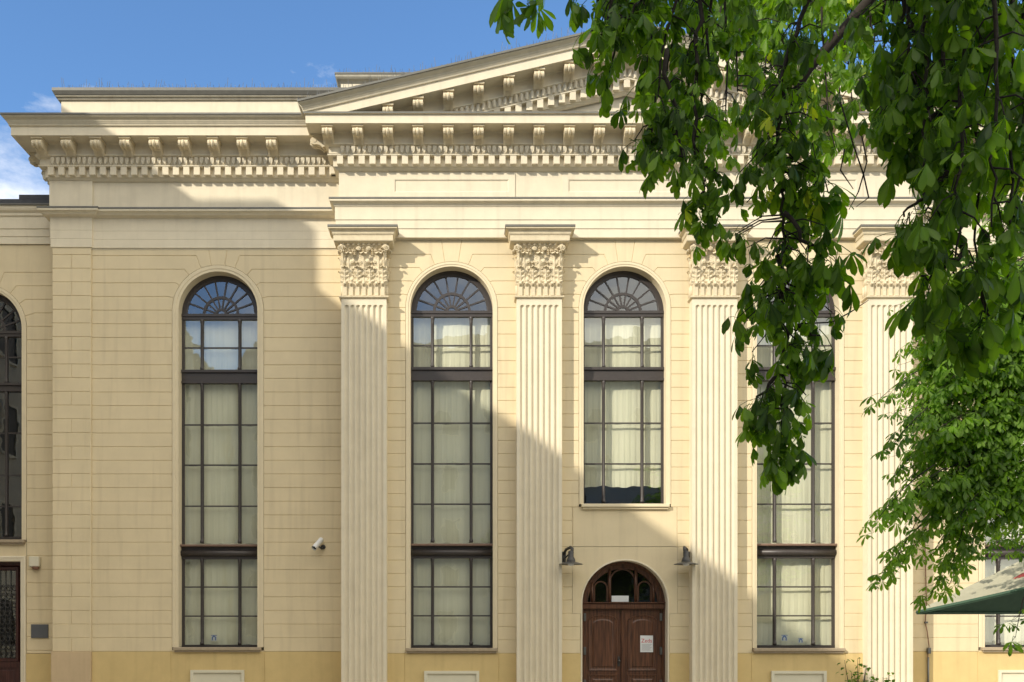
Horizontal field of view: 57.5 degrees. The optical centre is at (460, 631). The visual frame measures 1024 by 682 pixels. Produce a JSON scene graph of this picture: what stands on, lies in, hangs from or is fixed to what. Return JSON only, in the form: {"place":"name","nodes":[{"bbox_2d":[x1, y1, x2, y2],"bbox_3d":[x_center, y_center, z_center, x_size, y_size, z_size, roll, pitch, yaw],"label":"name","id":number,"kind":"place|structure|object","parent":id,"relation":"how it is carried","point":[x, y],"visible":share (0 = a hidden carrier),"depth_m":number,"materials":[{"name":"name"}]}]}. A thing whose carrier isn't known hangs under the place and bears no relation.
{"place":"outdoors","nodes":[
{"label":"outdoors","id":0,"kind":"place"},
{"bbox_2d":[0,195,52,681],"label":"annex building","id":1,"kind":"structure","parent":0,"point":[26,400],"depth_m":21.95,"materials":[{"name":"beige paint"}]},
{"bbox_2d":[0,288,26,544],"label":"window","id":2,"kind":"structure","parent":1,"relation":"in","point":[6,387],"depth_m":22.19,"materials":[{"name":"paint"}]},
{"bbox_2d":[0,556,26,681],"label":"door","id":3,"kind":"structure","parent":1,"relation":"in","point":[12,669],"depth_m":22.11,"materials":[{"name":"brown wood"}]},
{"bbox_2d":[29,556,40,569],"bbox_3d":[-10.003,-1.599,21.880,0.240,0.310,0.146,0,0,0],"label":"alarm box","id":4,"kind":"object","parent":1,"relation":"attached to","point":[34,562],"visible":1,"depth_m":21.83,"materials":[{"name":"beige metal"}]},
{"bbox_2d":[31,624,48,637],"bbox_3d":[-9.910,0.000,21.933,0.402,0.322,0.035,0,0,0],"label":"plaque","id":5,"kind":"object","parent":1,"relation":"attached to","point":[39,630],"depth_m":21.91,"materials":[{"name":"metal"}]},
{"bbox_2d":[0,0,1023,198],"label":"sky","id":6,"kind":"structure","parent":0,"point":[115,42],"materials":[{"name":"blue"}]},
{"label":"ground","id":7,"kind":"structure","parent":0,"visible":0},
{"bbox_2d":[0,26,1023,681],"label":"classical hall","id":8,"kind":"structure","parent":7,"relation":"on","point":[446,362],"depth_m":21.23,"materials":[{"name":"beige paint"}]},
{"bbox_2d":[211,635,216,640],"bbox_3d":[-5.777,0.160,21.816,0.140,0.140,0.005,0,0,0],"label":"sticker","id":9,"kind":"object","parent":8,"relation":"attached to","point":[213,637],"depth_m":21.82,"materials":[{"name":"paper"}]},
{"bbox_2d":[172,265,263,651],"bbox_3d":[-5.605,-3.980,21.673,2.110,8.930,0.545,0,0,0],"label":"window","id":10,"kind":"structure","parent":8,"relation":"in","point":[218,390],"depth_m":21.91,"materials":[{"name":"paint"}]},
{"bbox_2d":[312,537,325,549],"bbox_3d":[-3.256,-1.999,21.342,0.119,0.314,0.413,0,0,31],"label":"security camera","id":11,"kind":"object","parent":8,"relation":"attached to","point":[317,543],"visible":1,"depth_m":21.30,"materials":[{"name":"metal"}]},
{"bbox_2d":[406,262,497,652],"bbox_3d":[-0.205,-3.915,21.173,2.070,8.820,0.545,0,0,0],"label":"window","id":12,"kind":"structure","parent":8,"relation":"in","point":[452,470],"depth_m":21.42,"materials":[{"name":"paint"}]},
{"bbox_2d":[559,546,582,565],"bbox_3d":[2.437,-1.672,20.675,0.540,0.458,0.650,0,0,0],"label":"wall lamp","id":13,"kind":"object","parent":8,"relation":"attached to","point":[570,561],"visible":1,"depth_m":20.59,"materials":[{"name":"metal"}]},
{"bbox_2d":[612,596,628,601],"bbox_3d":[3.645,-0.740,21.313,0.390,0.140,0.006,0,0,0],"label":"paper sheet","id":14,"kind":"object","parent":8,"relation":"attached to","point":[620,598],"visible":1,"depth_m":21.31,"materials":[{"name":"white paper"}]},
{"bbox_2d":[579,262,670,508],"bbox_3d":[3.700,-5.535,21.173,2.070,5.580,0.546,0,0,0],"label":"window","id":15,"kind":"structure","parent":8,"relation":"in","point":[619,384],"depth_m":21.41,"materials":[{"name":"paint"}]},
{"bbox_2d":[581,559,668,681],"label":"entrance door","id":16,"kind":"structure","parent":8,"relation":"in","point":[610,634],"depth_m":21.29,"materials":[{"name":"brown wood"}]},
{"bbox_2d":[640,636,652,651],"bbox_3d":[4.245,0.290,21.286,0.290,0.380,0.007,0,0,0],"label":"paper notice","id":17,"kind":"object","parent":8,"relation":"attached to","point":[646,643],"visible":1,"depth_m":21.29,"materials":[{"name":"white paper"}]},
{"bbox_2d":[674,546,697,565],"bbox_3d":[4.984,-1.673,20.675,0.540,0.459,0.650,0,0,0],"label":"wall lamp","id":18,"kind":"object","parent":8,"relation":"attached to","point":[686,561],"visible":1,"depth_m":20.56,"materials":[{"name":"metal"}]},
{"bbox_2d":[752,263,845,652],"bbox_3d":[7.605,-3.915,21.173,2.070,8.820,0.546,0,0,0],"label":"window","id":19,"kind":"structure","parent":8,"relation":"in","point":[798,535],"depth_m":21.42,"materials":[{"name":"paint"}]},
{"bbox_2d":[781,635,787,640],"bbox_3d":[7.403,0.156,21.316,0.140,0.140,0.005,0,0,0],"label":"window sticker","id":20,"kind":"object","parent":19,"relation":"attached to","point":[784,637],"depth_m":21.32,"materials":[{"name":"paper"}]},
{"bbox_2d":[924,269,930,681],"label":"conductor cable","id":21,"kind":"object","parent":8,"relation":"attached to","point":[928,648],"visible":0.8,"depth_m":21.45,"materials":[{"name":"orange metal"}]},
{"bbox_2d":[978,425,1023,651],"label":"window","id":22,"kind":"structure","parent":8,"relation":"in","point":[986,622],"depth_m":21.91,"materials":[{"name":"paint"}]},
{"bbox_2d":[489,0,1023,495],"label":"chestnut tree","id":23,"kind":"object","parent":7,"relation":"on","point":[903,88],"visible":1,"depth_m":5.09,"materials":[{"name":"green plant"}]},
{"bbox_2d":[837,657,872,681],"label":"shrub","id":24,"kind":"object","parent":7,"relation":"on","point":[858,673],"visible":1,"depth_m":15.00,"materials":[{"name":"green plant"}]},
{"bbox_2d":[867,672,894,681],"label":"shrub","id":25,"kind":"object","parent":7,"relation":"on","point":[877,679],"visible":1,"depth_m":14.96,"materials":[{"name":"green plant"}]},
{"bbox_2d":[856,188,1023,656],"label":"chestnut tree","id":26,"kind":"object","parent":7,"relation":"on","point":[976,450],"visible":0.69,"depth_m":9.66,"materials":[{"name":"green plant"}]},
{"bbox_2d":[916,559,1023,613],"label":"garden parasol","id":27,"kind":"object","parent":7,"relation":"on","point":[1001,592],"visible":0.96,"depth_m":15.00,"materials":[{"name":"green fabric"}]}
]}

